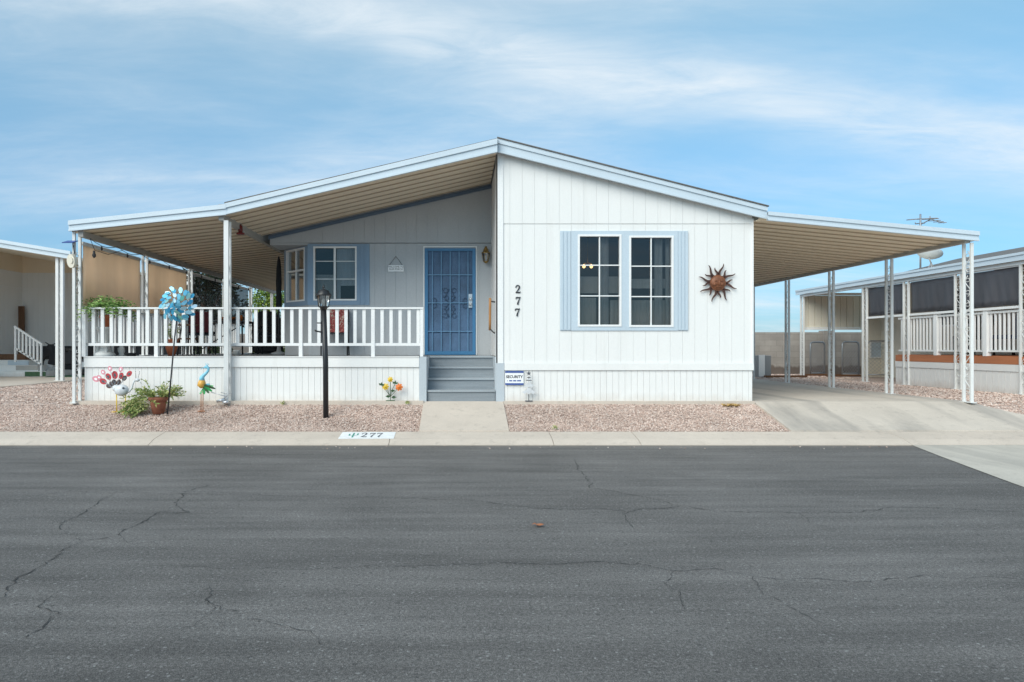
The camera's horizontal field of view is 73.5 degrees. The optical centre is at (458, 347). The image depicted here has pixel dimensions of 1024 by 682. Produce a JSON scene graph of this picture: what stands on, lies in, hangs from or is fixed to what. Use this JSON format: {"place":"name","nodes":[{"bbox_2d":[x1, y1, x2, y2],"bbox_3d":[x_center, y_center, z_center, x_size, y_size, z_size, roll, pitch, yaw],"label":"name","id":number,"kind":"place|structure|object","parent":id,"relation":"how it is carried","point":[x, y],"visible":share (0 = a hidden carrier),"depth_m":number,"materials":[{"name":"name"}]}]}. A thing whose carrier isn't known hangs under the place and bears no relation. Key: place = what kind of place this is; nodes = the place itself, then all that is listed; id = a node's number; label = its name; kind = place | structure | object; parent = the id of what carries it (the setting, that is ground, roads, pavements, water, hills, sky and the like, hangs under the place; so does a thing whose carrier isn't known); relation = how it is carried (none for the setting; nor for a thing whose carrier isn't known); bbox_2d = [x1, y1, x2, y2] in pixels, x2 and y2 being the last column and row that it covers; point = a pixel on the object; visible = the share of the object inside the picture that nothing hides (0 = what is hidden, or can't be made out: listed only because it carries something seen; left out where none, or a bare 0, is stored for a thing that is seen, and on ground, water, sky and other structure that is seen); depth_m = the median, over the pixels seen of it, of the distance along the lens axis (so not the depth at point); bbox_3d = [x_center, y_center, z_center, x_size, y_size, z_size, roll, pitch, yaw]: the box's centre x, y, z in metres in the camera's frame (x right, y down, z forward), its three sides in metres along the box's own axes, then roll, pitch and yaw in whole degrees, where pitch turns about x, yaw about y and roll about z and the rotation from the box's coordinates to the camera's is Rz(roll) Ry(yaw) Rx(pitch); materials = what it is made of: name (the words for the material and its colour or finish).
{"place":"outdoors","nodes":[
{"label":"outdoors","id":0,"kind":"place"},
{"bbox_2d":[47,374,84,376],"bbox_3d":[-11.678,0.875,21.400,1.557,0.014,1.600,0,0,0],"label":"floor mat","id":1,"kind":"object","parent":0,"point":[67,376],"visible":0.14,"depth_m":20.65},
{"bbox_2d":[43,342,84,374],"bbox_3d":[-12.384,0.342,21.600,1.669,1.046,0.708,0,0,0],"label":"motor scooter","id":2,"kind":"object","parent":1,"relation":"on","point":[51,355],"visible":0.51,"depth_m":21.48,"materials":[{"name":"plastic"}]},
{"bbox_2d":[118,346,124,355],"bbox_3d":[-5.775,0.020,11.700,0.125,0.250,0.120,0,0,0],"label":"stone figurine","id":3,"kind":"object","parent":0,"point":[121,350],"visible":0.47,"depth_m":11.66,"materials":[{"name":"white stone"}]},
{"bbox_2d":[125,353,136,355],"bbox_3d":[-5.512,0.115,11.500,0.200,0.060,0.197,0,0,0],"label":"plant saucer","id":4,"kind":"object","parent":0,"point":[131,354],"visible":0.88,"depth_m":11.43,"materials":[{"name":"black plastic"}]},
{"bbox_2d":[0,445,1023,681],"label":"road","id":5,"kind":"structure","parent":0,"point":[117,602],"depth_m":4.21,"materials":[{"name":"grey asphalt"}]},
{"bbox_2d":[4,463,1016,670],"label":"road cracks","id":6,"kind":"object","parent":5,"relation":"on","point":[446,553],"visible":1,"depth_m":4.21,"materials":[{"name":"black asphalt"}]},
{"bbox_2d":[0,432,1023,444],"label":"kerb","id":7,"kind":"structure","parent":5,"relation":"on","point":[522,438],"depth_m":9.54,"materials":[{"name":"concrete"}]},
{"bbox_2d":[338,432,395,438],"bbox_3d":[-1.290,1.241,9.682,0.777,0.055,0.335,0,0,0],"label":"kerb plate","id":8,"kind":"object","parent":7,"relation":"on","point":[367,435],"visible":1,"depth_m":9.67,"materials":[{"name":"paint"}]},
{"bbox_2d":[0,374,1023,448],"bbox_3d":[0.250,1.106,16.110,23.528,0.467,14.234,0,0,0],"label":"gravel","id":9,"kind":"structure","parent":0,"point":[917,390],"depth_m":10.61,"materials":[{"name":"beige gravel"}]},
{"bbox_2d":[92,366,140,411],"bbox_3d":[-5.383,0.649,10.724,0.810,0.726,0.168,0,0,0],"label":"bird ornament","id":10,"kind":"object","parent":9,"relation":"on","point":[119,389],"visible":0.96,"depth_m":10.74,"materials":[{"name":"white metal"}]},
{"bbox_2d":[197,363,215,411],"bbox_3d":[-3.965,0.621,10.750,0.290,0.770,0.132,0,0,0],"label":"bird ornament","id":11,"kind":"object","parent":9,"relation":"on","point":[204,385],"visible":1,"depth_m":10.73,"materials":[{"name":"metal"}]},
{"bbox_2d":[0,374,1023,431],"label":"gravel yard","id":12,"kind":"structure","parent":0,"point":[877,379],"depth_m":10.52,"materials":[{"name":"beige gravel"}]},
{"bbox_2d":[0,373,84,387],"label":"patio slab","id":13,"kind":"structure","parent":12,"relation":"on","point":[11,381],"depth_m":18.43,"materials":[{"name":"concrete"}]},
{"bbox_2d":[18,306,24,353],"bbox_3d":[-15.303,-0.287,23.900,0.220,2.338,0.040,0,0,0],"label":"wood plank","id":14,"kind":"object","parent":13,"relation":"on","point":[21,317],"visible":0.5,"depth_m":23.88,"materials":[{"name":"wood"}]},
{"bbox_2d":[0,354,71,376],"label":"entry steps","id":15,"kind":"structure","parent":13,"relation":"on","point":[24,366],"depth_m":21.20,"materials":[{"name":"white"}]},
{"bbox_2d":[14,326,42,375],"bbox_3d":[-13.203,0.096,20.960,0.887,1.559,0.060,0,0,0],"label":"stair railing","id":16,"kind":"object","parent":15,"relation":"attached to","point":[16,349],"visible":1,"depth_m":20.93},
{"bbox_2d":[0,240,145,380],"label":"neighbour awning","id":17,"kind":"object","parent":13,"relation":"on","point":[58,257],"visible":0.96,"depth_m":18.36,"materials":[{"name":"white metal"}]},
{"bbox_2d":[0,252,195,371],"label":"neighbour house","id":18,"kind":"structure","parent":12,"relation":"on","point":[28,283],"depth_m":24.10,"materials":[{"name":"white"}]},
{"bbox_2d":[117,379,185,417],"bbox_3d":[-4.793,0.784,10.694,1.020,0.600,0.845,0,0,0],"label":"potted plant","id":19,"kind":"object","parent":12,"relation":"on","point":[157,404],"visible":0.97,"depth_m":10.57,"materials":[{"name":"green plant"}]},
{"bbox_2d":[68,204,283,403],"bbox_3d":[-5.002,-0.714,18.055,2.577,3.227,14.161,0,0,0],"label":"patio awning","id":20,"kind":"object","parent":12,"relation":"on","point":[205,239],"visible":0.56,"depth_m":11.98,"materials":[{"name":"white metal"}]},
{"bbox_2d":[62,241,77,267],"bbox_3d":[-6.233,-1.509,10.976,0.222,0.456,0.167,0,0,0],"label":"solar light","id":21,"kind":"object","parent":20,"relation":"attached to","point":[71,260],"visible":1,"depth_m":10.93,"materials":[{"name":"beige"}]},
{"bbox_2d":[82,242,140,311],"bbox_3d":[-6.215,-1.214,12.300,0.070,1.093,2.000,0,0,0],"label":"shade screen","id":22,"kind":"object","parent":20,"relation":"attached to","point":[116,274],"visible":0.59,"depth_m":12.20,"materials":[{"name":"beige fabric"}]},
{"bbox_2d":[145,260,187,315],"bbox_3d":[-6.215,-1.214,14.580,0.070,1.093,2.000,0,0,0],"label":"shade screen","id":23,"kind":"object","parent":20,"relation":"attached to","point":[162,279],"visible":0.55,"depth_m":14.34,"materials":[{"name":"beige fabric"}]},
{"bbox_2d":[90,238,270,294],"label":"string lights","id":24,"kind":"object","parent":20,"relation":"hanging from","point":[94,255],"visible":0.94,"depth_m":12.82,"materials":[{"name":"black plastic"}]},
{"bbox_2d":[190,272,221,320],"bbox_3d":[-6.215,-1.214,16.860,0.070,1.093,2.000,0,0,0],"label":"shade screen","id":25,"kind":"object","parent":20,"relation":"attached to","point":[206,291],"visible":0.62,"depth_m":16.83,"materials":[{"name":"black fabric"}]},
{"bbox_2d":[232,284,247,320],"bbox_3d":[-6.215,-1.214,19.140,0.070,1.093,2.000,0,0,0],"label":"shade screen","id":26,"kind":"object","parent":20,"relation":"attached to","point":[240,296],"visible":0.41,"depth_m":19.38,"materials":[{"name":"black fabric"}]},
{"bbox_2d":[236,224,244,234],"bbox_3d":[-3.800,-2.062,11.900,0.150,0.185,0.150,0,0,0],"label":"hummingbird feeder","id":27,"kind":"object","parent":20,"relation":"hanging from","point":[240,231],"visible":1,"depth_m":11.87,"materials":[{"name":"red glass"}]},
{"bbox_2d":[159,287,196,415],"bbox_3d":[-4.366,0.057,10.577,0.604,2.021,0.170,0,0,0],"label":"wind spinner","id":28,"kind":"object","parent":12,"relation":"on","point":[174,304],"visible":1,"depth_m":10.59,"materials":[{"name":"blue metal"}]},
{"bbox_2d":[168,268,252,353],"bbox_3d":[-7.730,-0.996,20.889,2.742,4.000,2.429,0,0,0],"label":"dark tree","id":29,"kind":"object","parent":12,"relation":"on","point":[217,348],"visible":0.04,"depth_m":20.58,"materials":[{"name":"green plant"}]},
{"bbox_2d":[211,392,233,403],"bbox_3d":[-3.803,0.804,10.990,0.363,0.191,0.077,0,0,0],"label":"stake light","id":30,"kind":"object","parent":12,"relation":"on","point":[223,400],"visible":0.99,"depth_m":10.98,"materials":[{"name":"silver metal"}]},
{"bbox_2d":[200,334,284,353],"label":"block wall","id":31,"kind":"structure","parent":12,"relation":"on","point":[245,349],"depth_m":27.60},
{"bbox_2d":[248,289,284,351],"bbox_3d":[-6.779,-0.625,24.465,1.868,3.266,1.945,0,0,-35],"label":"citrus shrub","id":32,"kind":"object","parent":12,"relation":"on","point":[264,299],"visible":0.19,"depth_m":24.02,"materials":[{"name":"green plant"}]},
{"bbox_2d":[83,353,490,400],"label":"porch deck","id":33,"kind":"structure","parent":12,"relation":"on","point":[287,377],"depth_m":11.23,"materials":[{"name":"white metal"}]},
{"bbox_2d":[93,327,115,355],"bbox_3d":[-5.941,-0.102,11.470,0.340,0.494,0.340,0,0,0],"label":"pedestal","id":34,"kind":"object","parent":33,"relation":"on","point":[104,350],"visible":0.57,"depth_m":11.38,"materials":[{"name":"white ceramic"}]},
{"bbox_2d":[76,295,136,326],"bbox_3d":[-5.904,-0.606,11.473,1.027,0.514,0.977,0,0,0],"label":"fern pot","id":35,"kind":"object","parent":34,"relation":"on","point":[107,303],"visible":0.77,"depth_m":11.33,"materials":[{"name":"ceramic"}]},
{"bbox_2d":[163,324,179,355],"bbox_3d":[-5.180,-0.149,12.287,0.293,0.589,0.282,0,0,0],"label":"tall planter","id":36,"kind":"object","parent":33,"relation":"on","point":[169,349],"visible":0.57,"depth_m":12.24,"materials":[{"name":"ceramic"}]},
{"bbox_2d":[177,323,199,355],"bbox_3d":[-5.110,-0.165,12.925,0.344,0.626,0.270,0,0,0],"label":"folding stand","id":37,"kind":"object","parent":33,"relation":"on","point":[180,338],"visible":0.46,"depth_m":12.85,"materials":[{"name":"black metal"}]},
{"bbox_2d":[187,312,215,354],"bbox_3d":[-5.336,-0.296,14.197,0.532,0.885,0.572,0,0,-14],"label":"patio chair","id":38,"kind":"object","parent":33,"relation":"on","point":[206,322],"visible":0.5,"depth_m":13.98,"materials":[{"name":"red metal"}]},
{"bbox_2d":[196,321,253,353],"bbox_3d":[-5.250,-0.222,15.400,1.200,0.736,0.900,0,0,0],"label":"patio table","id":39,"kind":"object","parent":33,"relation":"on","point":[234,322],"visible":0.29,"depth_m":15.01,"materials":[{"name":"black metal"}]},
{"bbox_2d":[233,350,240,354],"bbox_3d":[-4.415,0.095,13.600,0.160,0.100,0.156,0,0,0],"label":"white planter","id":40,"kind":"object","parent":33,"relation":"on","point":[236,352],"visible":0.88,"depth_m":13.55,"materials":[{"name":"ceramic"}]},
{"bbox_2d":[82,307,422,356],"bbox_3d":[-3.390,-0.262,15.865,5.622,0.812,9.270,0,0,0],"label":"porch railing","id":41,"kind":"object","parent":33,"relation":"on","point":[120,330],"visible":0.8,"depth_m":11.26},
{"bbox_2d":[253,311,280,353],"bbox_3d":[-4.902,-0.395,17.500,0.680,1.080,0.500,0,0,0],"label":"covered grill","id":42,"kind":"object","parent":33,"relation":"on","point":[268,349],"visible":0.38,"depth_m":17.25,"materials":[{"name":"fabric"}]},
{"bbox_2d":[258,318,281,353],"bbox_3d":[-4.556,-0.296,16.555,0.532,0.885,0.572,0,0,-6],"label":"patio chair","id":43,"kind":"object","parent":33,"relation":"on","point":[269,322],"visible":0.16,"depth_m":16.74,"materials":[{"name":"black metal"}]},
{"bbox_2d":[257,317,283,353],"bbox_3d":[-4.195,-0.296,15.404,0.572,0.885,0.532,0,0,-4],"label":"patio chair","id":44,"kind":"object","parent":33,"relation":"on","point":[260,334],"visible":0.39,"depth_m":15.17,"materials":[{"name":"black metal"}]},
{"bbox_2d":[271,256,284,354],"bbox_3d":[-3.736,-0.880,14.200,0.320,2.050,0.320,0,0,0],"label":"umbrella","id":45,"kind":"object","parent":33,"relation":"on","point":[278,294],"visible":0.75,"depth_m":14.16,"materials":[{"name":"black fabric"}]},
{"bbox_2d":[320,309,349,355],"bbox_3d":[-2.324,-0.296,12.905,0.532,0.885,0.572,0,0,-5],"label":"patio chair","id":46,"kind":"object","parent":33,"relation":"on","point":[332,321],"visible":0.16,"depth_m":13.08,"materials":[{"name":"red metal"}]},
{"bbox_2d":[314,285,331,417],"bbox_3d":[-2.073,0.073,10.500,0.242,2.086,0.242,0,0,45],"label":"lamp post","id":47,"kind":"object","parent":12,"relation":"on","point":[320,300],"visible":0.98,"depth_m":10.46,"materials":[{"name":"black metal"}]},
{"bbox_2d":[70,400,754,404],"bbox_3d":[-0.745,0.951,11.180,11.150,0.168,0.160,0,0,0],"label":"footing","id":48,"kind":"object","parent":12,"relation":"on","point":[267,402],"visible":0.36,"depth_m":11.12,"materials":[{"name":"concrete"}]},
{"bbox_2d":[379,377,402,400],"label":"metal flowers","id":49,"kind":"object","parent":48,"relation":"on","point":[385,386],"visible":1,"depth_m":11.11,"materials":[{"name":"yellow metal"}]},
{"bbox_2d":[521,372,535,401],"bbox_3d":[1.149,0.624,11.140,0.270,0.502,0.060,0,0,0],"label":"tin tree","id":50,"kind":"object","parent":48,"relation":"on","point":[528,390],"visible":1,"depth_m":11.13,"materials":[{"name":"white metal"}]},
{"bbox_2d":[427,356,495,400],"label":"front steps","id":51,"kind":"structure","parent":12,"relation":"on","point":[461,384],"depth_m":11.54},
{"bbox_2d":[419,401,508,431],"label":"walkway","id":52,"kind":"structure","parent":12,"relation":"on","point":[463,416],"depth_m":10.46,"materials":[{"name":"concrete"}]},
{"bbox_2d":[224,137,768,400],"bbox_3d":[0.608,-1.268,16.099,8.855,4.307,10.242,0,0,0],"label":"mobile home","id":53,"kind":"object","parent":12,"relation":"on","point":[634,313],"visible":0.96,"depth_m":11.24,"materials":[{"name":"white wood"}]},
{"bbox_2d":[286,247,304,302],"bbox_3d":[-3.221,-1.441,13.616,0.088,1.049,0.710,0,0,-43],"label":"window","id":54,"kind":"structure","parent":53,"relation":"in","point":[288,253],"depth_m":13.69,"materials":[{"name":"white glass"}]},
{"bbox_2d":[313,246,356,300],"bbox_3d":[-2.393,-1.441,13.276,0.839,1.049,0.088,0,0,0],"label":"window","id":55,"kind":"structure","parent":53,"relation":"in","point":[314,247],"depth_m":13.23,"materials":[{"name":"white plastic"}]},
{"bbox_2d":[388,258,403,271],"bbox_3d":[-1.212,-1.629,13.239,0.301,0.302,0.018,0,0,0],"label":"hanging sign","id":56,"kind":"object","parent":53,"relation":"hanging from","point":[395,268],"visible":1,"depth_m":13.23,"materials":[{"name":"grey"}]},
{"bbox_2d":[425,248,475,354],"bbox_3d":[-0.159,-0.896,13.228,0.987,2.062,0.144,0,0,0],"label":"security door","id":57,"kind":"structure","parent":53,"relation":"in","point":[450,273],"depth_m":13.26,"materials":[{"name":"blue metal"}]},
{"bbox_2d":[482,246,489,263],"bbox_3d":[0.528,-1.790,13.150,0.180,0.335,0.211,0,0,0],"label":"wall lantern","id":58,"kind":"object","parent":53,"relation":"attached to","point":[485,254],"depth_m":13.11,"materials":[{"name":"gold metal"}]},
{"bbox_2d":[489,298,494,333],"bbox_3d":[0.592,-0.560,11.990,0.117,0.632,0.123,0,0,0],"label":"grab handle","id":59,"kind":"object","parent":53,"relation":"attached to","point":[490,301],"visible":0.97,"depth_m":11.97,"materials":[{"name":"brown wood"}]},
{"bbox_2d":[505,371,523,384],"bbox_3d":[0.919,0.495,11.210,0.302,0.230,0.013,0,0,0],"label":"security sign","id":60,"kind":"object","parent":53,"relation":"attached to","point":[514,377],"visible":1,"depth_m":11.21,"materials":[{"name":"white plastic"}]},
{"bbox_2d":[582,237,592,267],"bbox_3d":[2.460,-1.889,13.000,0.204,0.751,0.061,0,0,0],"label":"ceiling lamp","id":61,"kind":"object","parent":53,"relation":"hanging from","point":[587,257],"visible":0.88,"depth_m":12.99,"materials":[{"name":"white metal"}]},
{"bbox_2d":[578,234,621,326],"bbox_3d":[2.322,-1.106,11.256,0.718,1.515,0.088,0,0,0],"label":"window","id":62,"kind":"structure","parent":53,"relation":"in","point":[619,236],"depth_m":11.21,"materials":[{"name":"white plastic"}]},
{"bbox_2d":[629,236,673,326],"bbox_3d":[3.171,-1.093,11.256,0.731,1.502,0.088,0,0,0],"label":"window","id":63,"kind":"structure","parent":53,"relation":"in","point":[671,266],"depth_m":11.21,"materials":[{"name":"white plastic"}]},
{"bbox_2d":[700,264,736,301],"bbox_3d":[4.255,-1.067,11.185,0.622,0.622,0.120,0,0,0],"label":"sun ornament","id":64,"kind":"object","parent":53,"relation":"attached to","point":[717,282],"visible":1,"depth_m":11.20,"materials":[{"name":"brown metal"}]},
{"bbox_2d":[720,403,740,406],"bbox_3d":[4.399,0.918,11.002,0.319,0.060,0.248,0,0,0],"label":"dry weed","id":65,"kind":"object","parent":12,"relation":"on","point":[734,404],"visible":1,"depth_m":10.99,"materials":[{"name":"plant"}]},
{"bbox_2d":[755,355,770,376],"bbox_3d":[9.362,0.555,21.015,0.380,0.680,0.370,0,0,0],"label":"utility cabinet","id":66,"kind":"object","parent":12,"relation":"on","point":[762,365],"visible":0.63,"depth_m":20.85,"materials":[{"name":"grey metal"}]},
{"bbox_2d":[764,375,806,376],"bbox_3d":[9.916,0.865,20.691,1.304,0.060,0.120,0,0,-4],"label":"timber","id":67,"kind":"object","parent":12,"relation":"on","point":[784,375],"visible":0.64,"depth_m":20.63,"materials":[{"name":"brown wood"}]},
{"bbox_2d":[752,330,861,373],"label":"block wall","id":68,"kind":"structure","parent":12,"relation":"on","point":[772,344],"depth_m":23.60,"materials":[{"name":"beige concrete"}]},
{"bbox_2d":[810,341,824,373],"bbox_3d":[11.601,0.346,22.050,0.731,1.099,0.048,0,0,-26],"label":"chain link panel","id":69,"kind":"object","parent":12,"relation":"on","point":[816,342],"visible":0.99,"depth_m":22.04,"materials":[{"name":"grey metal"}]},
{"bbox_2d":[802,374,841,375],"bbox_3d":[11.636,0.865,21.870,1.304,0.060,0.120,0,0,-4],"label":"timber","id":70,"kind":"object","parent":12,"relation":"on","point":[819,374],"visible":0.5,"depth_m":21.80,"materials":[{"name":"brown wood"}]},
{"bbox_2d":[826,374,861,376],"bbox_3d":[12.107,0.865,21.264,1.304,0.060,0.120,0,0,-4],"label":"timber","id":71,"kind":"object","parent":12,"relation":"on","point":[858,375],"visible":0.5,"depth_m":21.21,"materials":[{"name":"brown wood"}]},
{"bbox_2d":[842,341,859,374],"bbox_3d":[12.467,0.341,21.701,0.711,1.108,0.048,0,0,-17],"label":"chain link panel","id":72,"kind":"object","parent":12,"relation":"on","point":[858,354],"visible":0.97,"depth_m":21.71,"materials":[{"name":"grey metal"}]},
{"bbox_2d":[868,340,889,375],"bbox_3d":[12.749,0.333,20.600,0.778,1.124,0.048,0,0,16],"label":"chain link panel","id":73,"kind":"object","parent":12,"relation":"on","point":[878,356],"visible":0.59,"depth_m":20.62,"materials":[{"name":"grey metal"}]},
{"bbox_2d":[795,251,1023,394],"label":"neighbour awning","id":74,"kind":"object","parent":12,"relation":"on","point":[849,310],"visible":1,"depth_m":17.55,"materials":[{"name":"white metal"}]},
{"bbox_2d":[867,282,902,318],"bbox_3d":[10.807,-1.179,17.275,0.055,0.828,1.490,0,0,0],"label":"shade screen","id":75,"kind":"object","parent":74,"relation":"attached to","point":[876,295],"visible":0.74,"depth_m":17.41,"materials":[{"name":"grey fabric"}]},
{"bbox_2d":[909,275,953,315],"bbox_3d":[10.808,-1.179,15.575,0.056,0.828,1.510,0,0,0],"label":"shade screen","id":76,"kind":"object","parent":74,"relation":"attached to","point":[932,294],"visible":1,"depth_m":15.53,"materials":[{"name":"grey fabric"}]},
{"bbox_2d":[966,265,1018,311],"bbox_3d":[10.808,-1.179,13.860,0.057,0.828,1.520,0,0,0],"label":"shade screen","id":77,"kind":"object","parent":74,"relation":"attached to","point":[996,287],"visible":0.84,"depth_m":13.74,"materials":[{"name":"grey fabric"}]},
{"bbox_2d":[895,355,1023,393],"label":"neighbour deck","id":78,"kind":"structure","parent":12,"relation":"on","point":[993,373],"depth_m":14.63,"materials":[{"name":"white wood"}]},
{"bbox_2d":[898,309,1023,355],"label":"neighbour railing","id":79,"kind":"object","parent":78,"relation":"on","point":[986,332],"visible":0.94,"depth_m":14.47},
{"bbox_2d":[953,315,993,354],"bbox_3d":[12.143,-0.295,16.099,0.627,0.920,0.540,0,0,2],"label":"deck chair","id":80,"kind":"object","parent":78,"relation":"on","point":[976,334],"visible":0.12,"depth_m":16.18,"materials":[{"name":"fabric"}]},
{"bbox_2d":[993,314,1016,354],"bbox_3d":[12.243,-0.295,15.003,0.627,0.920,0.540,0,0,-4],"label":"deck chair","id":81,"kind":"object","parent":78,"relation":"on","point":[1013,353],"visible":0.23,"depth_m":15.19,"materials":[{"name":"fabric"}]},
{"bbox_2d":[0,0,1023,333],"label":"sky","id":82,"kind":"structure","parent":0,"point":[889,111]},
{"bbox_2d":[752,379,1023,431],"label":"driveway","id":83,"kind":"structure","parent":0,"point":[794,407],"depth_m":10.67,"materials":[{"name":"concrete"}]},
{"bbox_2d":[752,211,979,402],"bbox_3d":[6.623,-0.653,15.337,3.526,3.086,8.726,0,0,0],"label":"carport awning","id":84,"kind":"object","parent":83,"relation":"on","point":[788,246],"visible":0.71,"depth_m":12.31,"materials":[{"name":"white metal"}]},
{"bbox_2d":[864,247,1023,377],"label":"neighbour house","id":85,"kind":"structure","parent":0,"point":[876,328],"depth_m":19.80,"materials":[{"name":"beige"}]},
{"bbox_2d":[870,342,880,357],"bbox_3d":[12.933,0.055,21.010,0.566,0.529,0.080,0,0,0],"label":"window","id":86,"kind":"structure","parent":85,"relation":"in","point":[878,351],"depth_m":21.00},
{"bbox_2d":[907,214,946,268],"bbox_3d":[13.730,-3.018,20.031,0.982,1.806,1.031,0,0,36],"label":"roof antenna","id":87,"kind":"object","parent":85,"relation":"on","point":[928,219],"visible":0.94,"depth_m":19.98,"materials":[{"name":"silver metal"}]},
{"bbox_2d":[917,249,942,267],"bbox_3d":[12.801,-2.454,18.538,0.563,0.781,0.589,0,0,0],"label":"satellite dish","id":88,"kind":"object","parent":85,"relation":"on","point":[934,254],"visible":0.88,"depth_m":18.44,"materials":[{"name":"grey metal"}]},
{"bbox_2d":[935,288,969,326],"bbox_3d":[13.005,-1.065,17.900,0.050,1.000,1.400,0,0,0],"label":"window","id":89,"kind":"structure","parent":85,"relation":"in","point":[958,292],"depth_m":17.78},
{"bbox_2d":[913,445,1023,486],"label":"concrete apron","id":90,"kind":"object","parent":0,"point":[1005,462],"visible":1,"depth_m":8.27,"materials":[{"name":"grey concrete"}]}
]}

